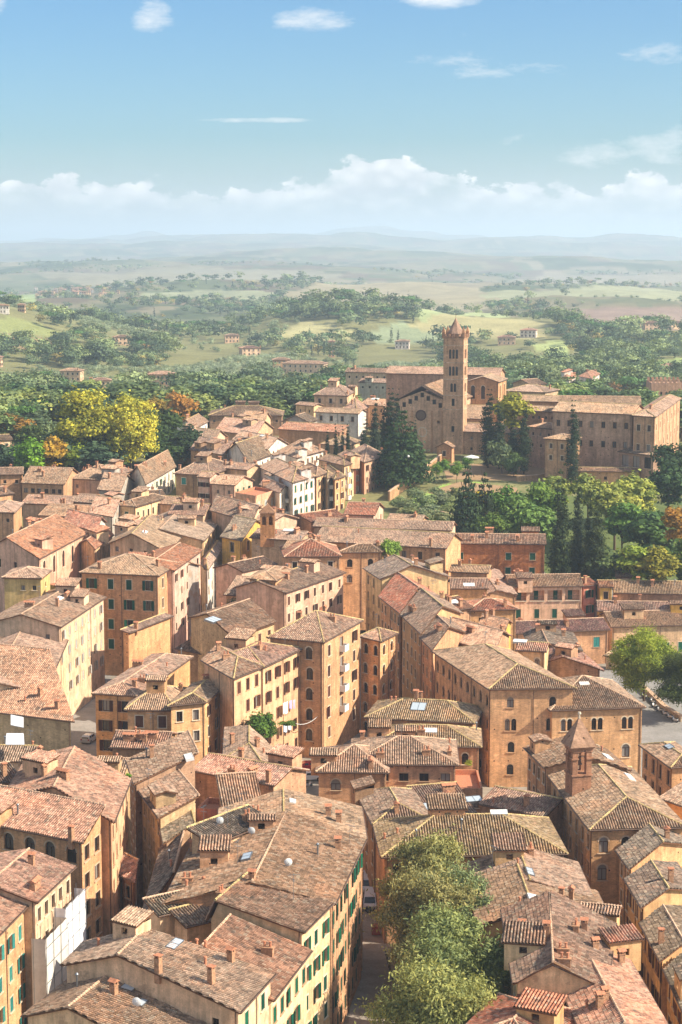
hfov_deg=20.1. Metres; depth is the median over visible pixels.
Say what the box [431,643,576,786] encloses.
palazzo
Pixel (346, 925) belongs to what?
window
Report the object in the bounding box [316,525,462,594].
town house
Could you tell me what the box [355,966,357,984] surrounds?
window
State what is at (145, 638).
town house
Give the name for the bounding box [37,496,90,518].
town house
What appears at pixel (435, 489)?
olive tree
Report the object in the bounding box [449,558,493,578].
town house
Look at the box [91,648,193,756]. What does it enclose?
town house
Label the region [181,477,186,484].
window
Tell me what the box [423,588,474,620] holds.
town house
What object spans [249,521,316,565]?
town house
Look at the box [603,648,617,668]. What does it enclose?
town house
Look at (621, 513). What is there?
tree
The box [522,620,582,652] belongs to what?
town house
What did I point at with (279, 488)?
town house
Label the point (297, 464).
town house
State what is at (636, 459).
window
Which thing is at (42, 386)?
tree
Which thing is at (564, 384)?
tree
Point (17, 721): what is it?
awning
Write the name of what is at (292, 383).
tree
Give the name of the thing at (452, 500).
olive tree
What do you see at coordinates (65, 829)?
town house
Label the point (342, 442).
cypress
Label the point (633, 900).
window
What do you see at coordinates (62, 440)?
tree
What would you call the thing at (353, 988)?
window
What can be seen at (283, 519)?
town house
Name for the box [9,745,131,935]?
town house
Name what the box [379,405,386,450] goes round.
cypress
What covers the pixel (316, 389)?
tree
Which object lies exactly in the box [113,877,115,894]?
window
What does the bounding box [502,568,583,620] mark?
town house
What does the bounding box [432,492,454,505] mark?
olive tree
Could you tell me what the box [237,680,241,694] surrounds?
window
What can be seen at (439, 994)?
evergreen tree
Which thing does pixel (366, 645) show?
window
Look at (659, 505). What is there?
slope undergrowth
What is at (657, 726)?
square
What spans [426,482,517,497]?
garden earth
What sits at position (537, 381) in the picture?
town house
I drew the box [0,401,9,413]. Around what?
tree
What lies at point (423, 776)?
window
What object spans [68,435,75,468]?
cypress
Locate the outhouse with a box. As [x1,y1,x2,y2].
[570,467,640,484]
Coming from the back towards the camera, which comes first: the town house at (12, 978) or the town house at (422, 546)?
the town house at (422, 546)
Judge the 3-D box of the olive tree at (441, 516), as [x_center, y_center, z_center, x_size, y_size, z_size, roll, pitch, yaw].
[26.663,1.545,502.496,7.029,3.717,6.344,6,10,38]
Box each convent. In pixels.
[551,401,643,466]
[631,394,681,452]
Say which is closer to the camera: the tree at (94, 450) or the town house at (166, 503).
the town house at (166, 503)
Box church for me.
[546,764,681,905]
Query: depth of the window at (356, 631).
339.96 m
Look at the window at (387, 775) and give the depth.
281.01 m
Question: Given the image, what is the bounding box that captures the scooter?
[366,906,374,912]
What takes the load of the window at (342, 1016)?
in the town house at (321, 859)
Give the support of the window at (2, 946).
in the town house at (12, 978)
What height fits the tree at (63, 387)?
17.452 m
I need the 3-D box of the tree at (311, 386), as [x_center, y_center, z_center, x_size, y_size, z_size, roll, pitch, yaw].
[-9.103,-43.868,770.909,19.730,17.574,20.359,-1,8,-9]
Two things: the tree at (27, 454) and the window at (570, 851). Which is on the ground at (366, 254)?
the tree at (27, 454)
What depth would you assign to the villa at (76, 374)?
1119.76 m
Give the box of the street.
[71,675,110,756]
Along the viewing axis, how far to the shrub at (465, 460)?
551.70 m
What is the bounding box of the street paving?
[349,892,405,1023]
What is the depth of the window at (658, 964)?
208.27 m
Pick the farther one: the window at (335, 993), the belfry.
the belfry
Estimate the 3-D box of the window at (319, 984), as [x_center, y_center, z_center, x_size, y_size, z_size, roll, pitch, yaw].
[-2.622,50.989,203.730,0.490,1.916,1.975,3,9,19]
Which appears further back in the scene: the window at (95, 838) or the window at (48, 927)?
the window at (95, 838)
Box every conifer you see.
[372,406,442,489]
[449,464,484,532]
[474,470,501,532]
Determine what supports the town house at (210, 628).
on the ground at (366, 254)
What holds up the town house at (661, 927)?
on the ground at (366, 254)
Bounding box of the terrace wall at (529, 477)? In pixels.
[516,473,548,481]
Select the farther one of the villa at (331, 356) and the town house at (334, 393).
the villa at (331, 356)
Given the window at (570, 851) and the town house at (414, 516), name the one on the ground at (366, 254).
the town house at (414, 516)
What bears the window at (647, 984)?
in the town house at (661, 927)
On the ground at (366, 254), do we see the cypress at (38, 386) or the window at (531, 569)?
the cypress at (38, 386)
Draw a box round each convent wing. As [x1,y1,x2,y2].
[451,422,528,455]
[528,418,552,467]
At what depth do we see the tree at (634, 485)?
494.67 m
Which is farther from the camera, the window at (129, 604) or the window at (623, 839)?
the window at (129, 604)
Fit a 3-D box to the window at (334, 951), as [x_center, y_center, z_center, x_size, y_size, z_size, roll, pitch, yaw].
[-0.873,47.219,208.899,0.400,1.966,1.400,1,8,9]
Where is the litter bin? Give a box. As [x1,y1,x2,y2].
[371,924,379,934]
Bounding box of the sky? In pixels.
[0,0,681,240]
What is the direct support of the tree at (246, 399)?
on the ground at (366, 254)
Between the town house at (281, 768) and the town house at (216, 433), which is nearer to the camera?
the town house at (281, 768)
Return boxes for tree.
[0,382,33,389]
[0,386,26,406]
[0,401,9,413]
[0,410,14,433]
[0,412,21,433]
[0,413,36,436]
[0,440,17,466]
[3,443,25,473]
[4,389,52,410]
[4,409,37,443]
[6,385,35,392]
[9,435,49,469]
[11,423,47,443]
[16,398,48,424]
[18,403,55,423]
[23,457,63,475]
[25,418,56,440]
[31,384,56,391]
[35,382,100,394]
[39,389,65,417]
[40,388,63,423]
[40,419,76,469]
[40,436,70,466]
[41,420,76,440]
[48,388,93,415]
[51,383,125,463]
[59,442,86,466]
[62,431,128,470]
[69,397,117,416]
[73,377,107,390]
[94,380,169,403]
[94,389,160,471]
[110,438,147,465]
[135,407,185,431]
[137,421,174,458]
[143,439,185,459]
[146,394,166,413]
[156,385,215,413]
[163,390,200,419]
[167,424,203,467]
[180,381,232,394]
[190,400,223,419]
[193,383,232,399]
[213,392,231,407]
[222,386,264,404]
[223,380,269,386]
[224,378,266,393]
[227,377,270,388]
[227,395,252,406]
[229,382,281,402]
[244,393,290,413]
[245,709,274,737]
[258,383,295,412]
[265,719,279,743]
[269,382,311,416]
[272,389,309,411]
[274,379,309,388]
[281,407,293,419]
[300,386,326,392]
[301,381,327,388]
[311,379,327,386]
[350,940,501,1023]
[359,860,484,970]
[366,824,471,938]
[378,893,510,1020]
[387,495,408,508]
[394,499,419,509]
[396,507,420,513]
[406,487,425,499]
[406,854,493,952]
[412,494,438,504]
[414,509,433,520]
[418,503,446,513]
[427,486,444,497]
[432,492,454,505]
[432,512,453,520]
[435,503,455,512]
[445,496,457,503]
[446,487,460,496]
[470,509,512,532]
[486,484,526,531]
[491,391,538,438]
[496,494,532,532]
[510,498,559,541]
[519,478,568,530]
[537,475,574,529]
[547,378,588,390]
[552,383,574,393]
[566,472,611,519]
[572,376,620,393]
[582,545,624,579]
[585,386,624,395]
[588,486,644,549]
[602,469,659,512]
[602,499,641,548]
[602,620,681,701]
[611,542,653,579]
[615,388,661,405]
[619,508,680,550]
[631,544,681,581]
[634,387,660,399]
[639,644,681,706]
[640,460,681,507]
[642,392,681,441]
[649,391,680,418]
[650,442,681,502]
[660,502,681,544]
[662,538,681,580]
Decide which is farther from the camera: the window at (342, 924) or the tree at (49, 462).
the tree at (49, 462)
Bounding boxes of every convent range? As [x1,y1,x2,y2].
[518,394,558,422]
[524,405,554,430]
[559,395,640,403]
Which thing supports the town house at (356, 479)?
on the ground at (366, 254)
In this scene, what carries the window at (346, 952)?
in the town house at (321, 859)
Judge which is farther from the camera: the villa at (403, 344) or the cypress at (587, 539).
the villa at (403, 344)
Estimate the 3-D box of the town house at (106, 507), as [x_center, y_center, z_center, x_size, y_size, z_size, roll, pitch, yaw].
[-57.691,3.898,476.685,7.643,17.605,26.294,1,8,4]
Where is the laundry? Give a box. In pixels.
[283,701,287,713]
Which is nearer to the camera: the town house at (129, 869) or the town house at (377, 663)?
the town house at (129, 869)
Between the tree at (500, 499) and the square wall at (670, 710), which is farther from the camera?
the tree at (500, 499)
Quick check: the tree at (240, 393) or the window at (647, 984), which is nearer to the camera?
the window at (647, 984)
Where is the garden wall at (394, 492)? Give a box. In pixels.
[388,454,441,500]
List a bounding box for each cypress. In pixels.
[35,378,40,391]
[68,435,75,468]
[225,385,231,405]
[324,426,329,453]
[332,423,338,455]
[340,426,344,452]
[345,421,350,450]
[358,419,370,446]
[369,394,382,450]
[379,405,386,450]
[380,388,395,449]
[389,389,401,448]
[413,417,420,449]
[479,389,496,467]
[491,398,507,468]
[506,420,519,467]
[515,402,534,473]
[543,463,573,573]
[564,400,582,481]
[568,473,585,576]
[580,482,609,599]
[580,493,593,576]
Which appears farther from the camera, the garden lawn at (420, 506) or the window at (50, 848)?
the garden lawn at (420, 506)
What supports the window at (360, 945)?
in the town house at (321, 859)
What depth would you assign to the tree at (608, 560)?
434.87 m
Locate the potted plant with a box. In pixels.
[464,759,471,765]
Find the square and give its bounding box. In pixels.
[600,667,681,776]
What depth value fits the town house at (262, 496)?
497.60 m
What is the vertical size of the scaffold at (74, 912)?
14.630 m
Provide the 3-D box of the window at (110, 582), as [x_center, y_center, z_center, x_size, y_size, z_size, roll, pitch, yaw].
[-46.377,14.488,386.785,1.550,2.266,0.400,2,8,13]
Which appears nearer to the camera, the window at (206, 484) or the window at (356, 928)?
the window at (356, 928)
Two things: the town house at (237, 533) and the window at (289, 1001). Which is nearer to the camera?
the window at (289, 1001)
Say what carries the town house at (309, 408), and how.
on the ground at (366, 254)
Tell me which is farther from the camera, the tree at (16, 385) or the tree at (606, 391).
the tree at (16, 385)
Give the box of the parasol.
[464,455,478,476]
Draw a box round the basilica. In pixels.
[392,379,472,452]
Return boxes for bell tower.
[442,318,469,454]
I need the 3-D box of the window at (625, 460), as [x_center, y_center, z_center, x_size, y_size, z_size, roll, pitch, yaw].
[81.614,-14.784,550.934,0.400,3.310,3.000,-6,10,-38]
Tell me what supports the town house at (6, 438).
on the ground at (366, 254)
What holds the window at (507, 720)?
in the palazzo
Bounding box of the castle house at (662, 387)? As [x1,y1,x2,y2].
[646,377,681,395]
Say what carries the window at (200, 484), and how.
in the town house at (206, 479)
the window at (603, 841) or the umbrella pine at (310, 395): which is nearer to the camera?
the window at (603, 841)
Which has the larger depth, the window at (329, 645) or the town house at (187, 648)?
the town house at (187, 648)
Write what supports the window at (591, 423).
in the convent at (606, 431)
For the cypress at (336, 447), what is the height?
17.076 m
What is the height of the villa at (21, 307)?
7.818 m
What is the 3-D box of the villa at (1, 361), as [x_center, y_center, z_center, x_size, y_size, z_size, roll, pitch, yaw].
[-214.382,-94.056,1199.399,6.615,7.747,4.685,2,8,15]
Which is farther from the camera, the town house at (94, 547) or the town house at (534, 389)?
the town house at (534, 389)
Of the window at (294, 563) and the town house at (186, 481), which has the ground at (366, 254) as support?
the town house at (186, 481)
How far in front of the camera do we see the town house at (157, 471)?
527.00 m
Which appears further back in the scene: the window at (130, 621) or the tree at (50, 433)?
the tree at (50, 433)
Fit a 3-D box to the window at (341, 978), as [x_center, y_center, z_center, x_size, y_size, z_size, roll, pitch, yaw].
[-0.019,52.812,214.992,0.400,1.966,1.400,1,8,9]
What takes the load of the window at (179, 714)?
in the town house at (194, 707)
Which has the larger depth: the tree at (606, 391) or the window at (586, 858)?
the tree at (606, 391)
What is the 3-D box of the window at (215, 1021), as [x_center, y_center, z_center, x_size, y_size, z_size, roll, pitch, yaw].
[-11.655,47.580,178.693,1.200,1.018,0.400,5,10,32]
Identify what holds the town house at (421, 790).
on the ground at (366, 254)
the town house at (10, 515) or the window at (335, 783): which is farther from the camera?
the town house at (10, 515)
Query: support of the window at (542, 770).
in the town house at (546, 755)
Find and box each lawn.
[385,456,436,488]
[403,482,482,520]
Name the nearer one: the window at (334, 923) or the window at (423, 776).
the window at (334, 923)
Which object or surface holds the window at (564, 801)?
in the church
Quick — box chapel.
[467,404,490,421]
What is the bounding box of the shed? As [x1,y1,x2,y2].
[617,446,659,480]
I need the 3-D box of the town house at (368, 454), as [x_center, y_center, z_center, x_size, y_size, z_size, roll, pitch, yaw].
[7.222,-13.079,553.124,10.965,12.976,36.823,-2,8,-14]
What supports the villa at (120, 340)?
on the ground at (366, 254)
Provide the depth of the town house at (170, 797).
245.81 m
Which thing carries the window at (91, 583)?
in the town house at (131, 587)
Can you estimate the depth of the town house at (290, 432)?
608.70 m
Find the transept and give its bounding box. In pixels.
[385,366,505,416]
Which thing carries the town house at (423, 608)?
on the ground at (366, 254)
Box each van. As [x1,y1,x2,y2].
[363,870,368,891]
[363,887,376,909]
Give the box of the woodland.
[0,257,681,391]
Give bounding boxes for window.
[0,944,4,963]
[0,975,3,995]
[0,1006,5,1023]
[2,831,14,850]
[8,933,14,953]
[9,963,13,984]
[9,993,14,1014]
[18,922,22,943]
[18,953,24,973]
[19,983,25,1003]
[20,1012,26,1023]
[24,836,35,849]
[37,905,42,924]
[44,840,55,857]
[44,898,49,917]
[45,927,48,942]
[51,891,56,911]
[58,885,63,904]
[62,549,65,567]
[62,629,65,640]
[65,845,77,864]
[66,877,70,896]
[75,639,77,649]
[76,674,79,684]
[84,841,90,863]
[84,869,90,891]
[85,898,91,917]
[86,577,96,588]
[86,925,90,939]
[94,833,100,854]
[94,861,100,882]
[95,888,101,909]
[95,915,101,937]
[98,719,111,731]
[99,699,112,711]
[99,739,112,751]
[107,578,113,589]
[108,598,114,609]
[108,618,114,629]
[108,638,114,649]
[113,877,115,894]
[116,841,118,858]
[117,894,119,911]
[118,700,128,712]
[118,720,127,729]
[124,599,134,610]
[124,619,134,626]
[124,883,130,900]
[125,579,132,590]
[134,715,144,727]
[142,580,152,590]
[143,600,153,611]
[157,715,166,728]
[175,710,183,722]
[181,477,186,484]
[192,708,199,720]
[193,729,200,741]
[198,481,203,486]
[204,482,209,487]
[204,493,209,498]
[207,703,210,716]
[213,1018,218,1023]
[229,541,234,552]
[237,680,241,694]
[244,1007,248,1023]
[246,676,250,690]
[246,698,250,712]
[247,540,249,551]
[254,673,258,687]
[255,694,260,708]
[260,990,266,1013]
[266,669,270,683]
[266,690,271,704]
[273,1002,277,1023]
[275,665,280,678]
[276,685,279,699]
[276,706,279,719]
[276,726,279,740]
[280,993,284,1016]
[285,660,289,673]
[285,681,289,694]
[287,596,290,605]
[287,612,290,622]
[287,984,291,1006]
[287,1013,293,1023]
[292,561,297,567]
[294,656,298,669]
[294,676,298,689]
[294,717,297,730]
[294,736,297,746]
[294,1004,300,1023]
[295,974,299,996]
[302,965,306,986]
[304,646,312,659]
[305,589,308,599]
[305,667,313,680]
[305,687,313,700]
[305,707,313,721]
[305,728,312,741]
[305,936,310,948]
[307,964,311,983]
[307,993,309,1012]
[313,587,316,596]
[314,927,318,947]
[314,954,320,975]
[314,982,320,1003]
[314,1011,317,1023]
[323,917,329,937]
[323,945,329,965]
[323,973,327,993]
[323,999,328,1020]
[327,664,330,677]
[327,704,330,718]
[328,643,331,656]
[328,684,330,697]
[328,724,330,738]
[329,581,332,590]
[329,778,341,790]
[333,907,335,928]
[333,935,335,956]
[333,963,335,984]
[333,991,336,1012]
[336,901,339,919]
[337,594,341,603]
[337,927,340,947]
[337,954,339,975]
[337,982,339,1002]
[340,946,343,966]
[340,973,343,994]
[340,1000,343,1021]
[341,893,343,911]
[341,918,343,938]
[344,883,347,903]
[344,910,347,929]
[344,937,347,957]
[344,966,346,984]
[344,992,346,1011]
[346,558,352,567]
[346,574,352,582]
[349,902,351,921]
[352,668,356,681]
[352,688,355,701]
[352,867,355,886]
[352,894,354,913]
[352,920,354,940]
[352,947,355,966]
[352,973,354,993]
[353,629,357,642]
[353,649,355,661]
[355,887,357,905]
[355,914,357,932]
[355,939,358,958]
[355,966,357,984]
[356,860,358,879]
[359,853,362,871]
[359,905,361,923]
[359,930,361,949]
[362,662,367,673]
[362,682,367,693]
[362,701,367,712]
[363,642,368,654]
[367,558,373,564]
[372,644,377,656]
[372,684,377,695]
[373,664,377,676]
[386,774,389,781]
[391,862,400,875]
[398,772,409,781]
[401,550,406,557]
[415,410,426,436]
[417,551,422,559]
[418,772,429,781]
[440,772,450,781]
[461,752,469,765]
[471,385,474,398]
[480,385,485,398]
[504,567,510,574]
[504,718,510,731]
[505,552,511,559]
[505,763,514,775]
[506,696,514,708]
[507,741,515,752]
[510,718,516,731]
[516,609,520,618]
[529,553,535,560]
[529,567,534,573]
[533,608,539,618]
[533,657,540,664]
[542,770,544,785]
[545,717,549,730]
[548,695,556,707]
[551,608,557,618]
[556,419,560,425]
[560,718,566,731]
[562,826,565,844]
[563,801,566,819]
[567,718,572,731]
[568,808,571,826]
[568,834,571,852]
[574,816,577,834]
[580,823,583,842]
[580,851,582,869]
[585,858,588,877]
[586,589,593,597]
[586,604,593,613]
[589,421,593,427]
[590,717,596,730]
[592,636,599,647]
[596,863,607,881]
[597,717,603,730]
[597,836,609,853]
[601,421,605,428]
[601,440,605,447]
[603,591,608,599]
[612,422,616,428]
[619,887,622,904]
[620,716,627,729]
[620,743,630,757]
[620,835,630,844]
[621,455,628,466]
[622,441,627,448]
[624,422,628,429]
[627,715,633,729]
[627,889,630,907]
[631,896,634,913]
[633,456,639,467]
[635,903,638,920]
[636,424,640,430]
[641,962,645,982]
[643,457,650,469]
[643,752,647,769]
[643,936,646,954]
[646,444,650,451]
[646,970,648,988]
[649,948,653,967]
[650,757,654,775]
[652,983,656,1000]
[654,957,657,974]
[656,991,659,1007]
[657,762,661,780]
[657,962,660,982]
[665,768,669,786]
[667,984,670,1002]
[671,994,673,1011]
[674,1000,678,1021]
[678,641,681,650]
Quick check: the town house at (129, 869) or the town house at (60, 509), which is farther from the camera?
the town house at (60, 509)
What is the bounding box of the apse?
[467,373,507,422]
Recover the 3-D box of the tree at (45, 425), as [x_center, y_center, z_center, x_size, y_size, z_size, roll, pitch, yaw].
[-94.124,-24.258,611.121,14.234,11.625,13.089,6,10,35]
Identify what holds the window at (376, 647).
in the town house at (377, 663)
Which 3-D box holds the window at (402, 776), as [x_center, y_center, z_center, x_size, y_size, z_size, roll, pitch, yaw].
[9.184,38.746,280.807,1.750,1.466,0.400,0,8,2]
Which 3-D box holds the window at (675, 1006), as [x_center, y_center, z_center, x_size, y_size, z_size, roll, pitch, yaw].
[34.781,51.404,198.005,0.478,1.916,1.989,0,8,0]
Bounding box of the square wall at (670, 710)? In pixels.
[639,685,681,721]
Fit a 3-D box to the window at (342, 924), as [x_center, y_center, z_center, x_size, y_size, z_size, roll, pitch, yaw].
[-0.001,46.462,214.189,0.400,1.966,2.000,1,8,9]
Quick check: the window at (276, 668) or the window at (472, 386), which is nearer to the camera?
the window at (276, 668)
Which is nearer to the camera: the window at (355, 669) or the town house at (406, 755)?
the town house at (406, 755)
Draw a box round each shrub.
[278,720,295,726]
[380,538,401,555]
[430,463,442,484]
[434,459,450,482]
[449,459,466,475]
[461,457,473,467]
[486,438,514,473]
[501,451,528,476]
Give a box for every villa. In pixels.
[0,304,9,313]
[0,356,3,366]
[17,303,26,312]
[59,367,83,381]
[89,377,111,387]
[112,335,130,345]
[147,370,175,390]
[224,333,239,342]
[238,345,260,355]
[271,357,290,367]
[281,360,327,373]
[328,340,334,357]
[394,339,409,349]
[497,335,515,345]
[520,327,537,337]
[642,320,659,329]
[668,321,680,328]
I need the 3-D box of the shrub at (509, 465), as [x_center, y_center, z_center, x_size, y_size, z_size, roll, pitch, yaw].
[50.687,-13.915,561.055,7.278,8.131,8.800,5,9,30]
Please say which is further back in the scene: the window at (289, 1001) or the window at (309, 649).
the window at (309, 649)
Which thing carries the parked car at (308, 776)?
on the ground at (366, 254)
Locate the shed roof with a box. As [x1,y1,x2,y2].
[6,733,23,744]
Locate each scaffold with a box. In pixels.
[31,916,68,1004]
[54,888,86,954]
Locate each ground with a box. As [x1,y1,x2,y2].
[0,226,681,1023]
[444,464,569,481]
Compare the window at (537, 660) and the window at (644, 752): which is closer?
the window at (644, 752)
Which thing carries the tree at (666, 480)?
on the ground at (366, 254)
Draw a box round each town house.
[0,434,12,445]
[0,458,23,501]
[0,486,14,500]
[0,500,23,539]
[0,513,87,612]
[0,577,106,714]
[0,631,68,694]
[0,643,74,750]
[0,730,43,770]
[0,761,16,785]
[0,784,105,939]
[0,847,76,1023]
[0,895,28,1023]
[1,566,52,609]
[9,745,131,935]
[17,745,130,851]
[20,465,79,499]
[20,973,206,1023]
[22,488,78,527]
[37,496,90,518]
[50,583,83,589]
[60,905,277,1023]
[64,508,107,536]
[73,461,105,495]
[73,493,104,504]
[78,553,174,675]
[79,525,114,587]
[89,491,124,537]
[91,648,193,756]
[97,464,134,500]
[107,459,132,475]
[107,514,181,556]
[109,713,178,756]
[119,486,165,518]
[119,612,173,671]
[119,851,138,908]
[123,675,186,730]
[125,730,198,907]
[127,486,164,498]
[128,519,142,523]
[128,542,203,653]
[130,449,175,494]
[133,768,199,903]
[142,830,184,909]
[142,876,204,936]
[146,511,217,604]
[158,493,190,513]
[158,809,195,862]
[161,805,366,1023]
[166,673,219,764]
[167,497,211,521]
[168,903,211,944]
[173,451,227,497]
[174,637,201,683]
[177,413,208,430]
[177,422,227,463]
[180,551,201,638]
[185,804,264,853]
[188,598,276,680]
[189,436,234,462]
[190,913,313,1023]
[191,454,260,486]
[195,738,310,822]
[196,471,219,504]
[197,797,218,821]
[200,539,221,611]
[200,641,262,753]
[204,868,336,1023]
[207,400,284,435]
[209,494,261,542]
[210,474,254,503]
[212,546,277,606]
[215,771,260,807]
[216,410,274,439]
[217,788,367,970]
[220,515,259,563]
[222,725,271,761]
[223,575,249,602]
[224,628,302,746]
[227,435,270,464]
[233,430,288,459]
[233,558,346,631]
[235,487,273,508]
[238,503,299,528]
[244,408,271,423]
[246,565,293,585]
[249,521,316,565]
[259,450,316,514]
[259,472,288,514]
[266,604,363,757]
[276,438,324,465]
[277,421,348,447]
[279,532,342,568]
[281,412,318,423]
[281,535,322,549]
[291,461,303,467]
[292,509,345,533]
[294,401,323,416]
[302,460,326,510]
[309,744,389,803]
[312,515,456,534]
[313,378,357,407]
[314,407,366,439]
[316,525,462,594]
[317,450,360,500]
[318,464,332,509]
[320,430,360,455]
[323,461,346,510]
[337,446,360,493]
[339,540,388,629]
[343,396,368,434]
[343,498,384,518]
[345,366,387,395]
[350,724,459,787]
[350,775,427,893]
[351,444,382,493]
[358,375,385,401]
[360,613,398,729]
[362,554,450,631]
[363,395,385,428]
[363,689,482,768]
[367,718,482,771]
[372,792,568,943]
[378,572,434,697]
[387,511,428,519]
[399,580,463,697]
[406,781,481,813]
[419,614,466,698]
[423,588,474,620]
[448,577,488,599]
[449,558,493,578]
[452,617,511,647]
[455,770,482,812]
[456,526,546,574]
[465,592,518,650]
[466,832,592,896]
[466,987,574,1023]
[469,863,622,992]
[477,785,562,839]
[479,608,513,648]
[482,568,517,605]
[500,890,616,1004]
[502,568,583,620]
[506,384,559,419]
[512,378,546,387]
[513,630,551,669]
[515,608,610,663]
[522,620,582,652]
[522,733,631,794]
[547,675,646,775]
[548,642,604,677]
[561,369,576,382]
[565,923,667,1023]
[578,369,600,381]
[581,575,597,617]
[595,579,613,599]
[595,594,681,616]
[596,602,681,650]
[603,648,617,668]
[612,570,681,600]
[615,823,681,924]
[623,859,681,975]
[638,741,681,795]
[638,904,681,1019]
[660,782,681,819]
[662,953,681,1023]
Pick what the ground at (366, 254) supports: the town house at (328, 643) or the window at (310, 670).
the town house at (328, 643)
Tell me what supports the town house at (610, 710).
on the ground at (366, 254)
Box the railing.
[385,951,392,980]
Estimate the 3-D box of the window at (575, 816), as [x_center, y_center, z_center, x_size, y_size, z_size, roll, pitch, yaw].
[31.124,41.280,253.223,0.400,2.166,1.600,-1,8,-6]
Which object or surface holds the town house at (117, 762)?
on the ground at (366, 254)
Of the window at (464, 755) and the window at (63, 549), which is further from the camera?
the window at (63, 549)
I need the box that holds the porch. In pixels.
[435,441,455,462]
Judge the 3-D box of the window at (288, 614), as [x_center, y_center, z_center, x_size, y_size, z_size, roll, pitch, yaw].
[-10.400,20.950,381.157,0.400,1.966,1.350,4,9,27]
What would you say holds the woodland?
on the ground at (366, 254)
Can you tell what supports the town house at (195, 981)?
on the ground at (366, 254)
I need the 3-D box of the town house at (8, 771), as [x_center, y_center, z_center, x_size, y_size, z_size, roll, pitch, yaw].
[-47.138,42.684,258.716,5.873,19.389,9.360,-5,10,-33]
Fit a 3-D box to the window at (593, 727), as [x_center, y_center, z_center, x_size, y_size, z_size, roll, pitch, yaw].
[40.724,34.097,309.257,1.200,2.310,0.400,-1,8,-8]
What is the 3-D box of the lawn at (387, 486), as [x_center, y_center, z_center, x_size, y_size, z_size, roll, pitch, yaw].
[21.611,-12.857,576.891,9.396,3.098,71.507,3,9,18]
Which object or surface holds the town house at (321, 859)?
on the ground at (366, 254)
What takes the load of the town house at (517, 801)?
on the ground at (366, 254)
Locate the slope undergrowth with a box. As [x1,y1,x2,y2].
[499,493,681,579]
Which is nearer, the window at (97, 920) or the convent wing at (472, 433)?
the window at (97, 920)
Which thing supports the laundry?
hanging from the town house at (280, 677)
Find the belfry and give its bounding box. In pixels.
[259,504,275,546]
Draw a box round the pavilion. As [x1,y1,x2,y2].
[543,433,581,478]
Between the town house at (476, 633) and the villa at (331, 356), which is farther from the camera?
the villa at (331, 356)
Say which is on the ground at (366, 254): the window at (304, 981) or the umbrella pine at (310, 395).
the umbrella pine at (310, 395)
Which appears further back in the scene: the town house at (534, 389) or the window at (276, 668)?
the town house at (534, 389)
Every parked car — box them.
[80,733,95,743]
[302,760,310,769]
[306,771,318,780]
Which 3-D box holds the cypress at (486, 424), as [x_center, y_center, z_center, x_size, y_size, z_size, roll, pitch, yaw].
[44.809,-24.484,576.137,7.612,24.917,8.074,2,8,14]
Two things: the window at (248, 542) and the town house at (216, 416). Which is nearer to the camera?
the window at (248, 542)
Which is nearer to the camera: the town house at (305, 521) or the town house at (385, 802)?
the town house at (385, 802)
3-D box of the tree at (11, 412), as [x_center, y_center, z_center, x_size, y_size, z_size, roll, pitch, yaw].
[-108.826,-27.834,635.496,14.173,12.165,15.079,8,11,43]
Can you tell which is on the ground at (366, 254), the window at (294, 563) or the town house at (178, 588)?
the town house at (178, 588)
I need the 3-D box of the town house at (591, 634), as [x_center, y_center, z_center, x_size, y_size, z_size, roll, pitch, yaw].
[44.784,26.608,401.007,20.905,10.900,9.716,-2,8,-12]
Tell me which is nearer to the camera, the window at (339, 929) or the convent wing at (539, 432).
the window at (339, 929)
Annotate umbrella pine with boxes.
[2,405,36,414]
[300,391,315,401]
[557,389,593,395]
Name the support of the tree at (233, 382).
on the ground at (366, 254)
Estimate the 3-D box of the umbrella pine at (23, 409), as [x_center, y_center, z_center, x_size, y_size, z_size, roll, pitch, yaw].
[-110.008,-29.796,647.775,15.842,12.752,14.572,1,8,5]
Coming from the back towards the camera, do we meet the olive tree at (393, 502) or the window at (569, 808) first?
the olive tree at (393, 502)
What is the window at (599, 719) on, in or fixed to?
in the town house at (610, 710)
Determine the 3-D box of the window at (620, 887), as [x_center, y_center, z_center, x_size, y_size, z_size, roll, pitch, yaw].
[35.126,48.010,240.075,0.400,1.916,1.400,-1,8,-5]
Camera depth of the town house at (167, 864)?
227.84 m
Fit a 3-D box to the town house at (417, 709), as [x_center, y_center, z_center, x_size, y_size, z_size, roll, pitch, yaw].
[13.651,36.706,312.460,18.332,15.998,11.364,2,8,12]
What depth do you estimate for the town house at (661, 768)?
285.49 m
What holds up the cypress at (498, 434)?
on the ground at (366, 254)
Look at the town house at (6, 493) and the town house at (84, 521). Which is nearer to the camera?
the town house at (84, 521)
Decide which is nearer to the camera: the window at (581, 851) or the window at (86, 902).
the window at (86, 902)
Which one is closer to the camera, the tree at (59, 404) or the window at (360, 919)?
the window at (360, 919)
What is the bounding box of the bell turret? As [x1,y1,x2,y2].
[561,712,596,795]
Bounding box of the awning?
[11,715,23,727]
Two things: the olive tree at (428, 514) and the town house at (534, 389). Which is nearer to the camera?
the olive tree at (428, 514)
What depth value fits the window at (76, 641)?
358.45 m
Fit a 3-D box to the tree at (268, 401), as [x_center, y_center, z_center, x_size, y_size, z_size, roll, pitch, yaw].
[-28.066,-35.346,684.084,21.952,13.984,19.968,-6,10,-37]
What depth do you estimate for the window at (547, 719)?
309.38 m
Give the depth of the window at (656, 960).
209.95 m
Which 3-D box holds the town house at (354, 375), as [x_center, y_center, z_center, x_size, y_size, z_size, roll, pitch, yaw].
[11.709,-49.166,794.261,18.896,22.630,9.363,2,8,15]

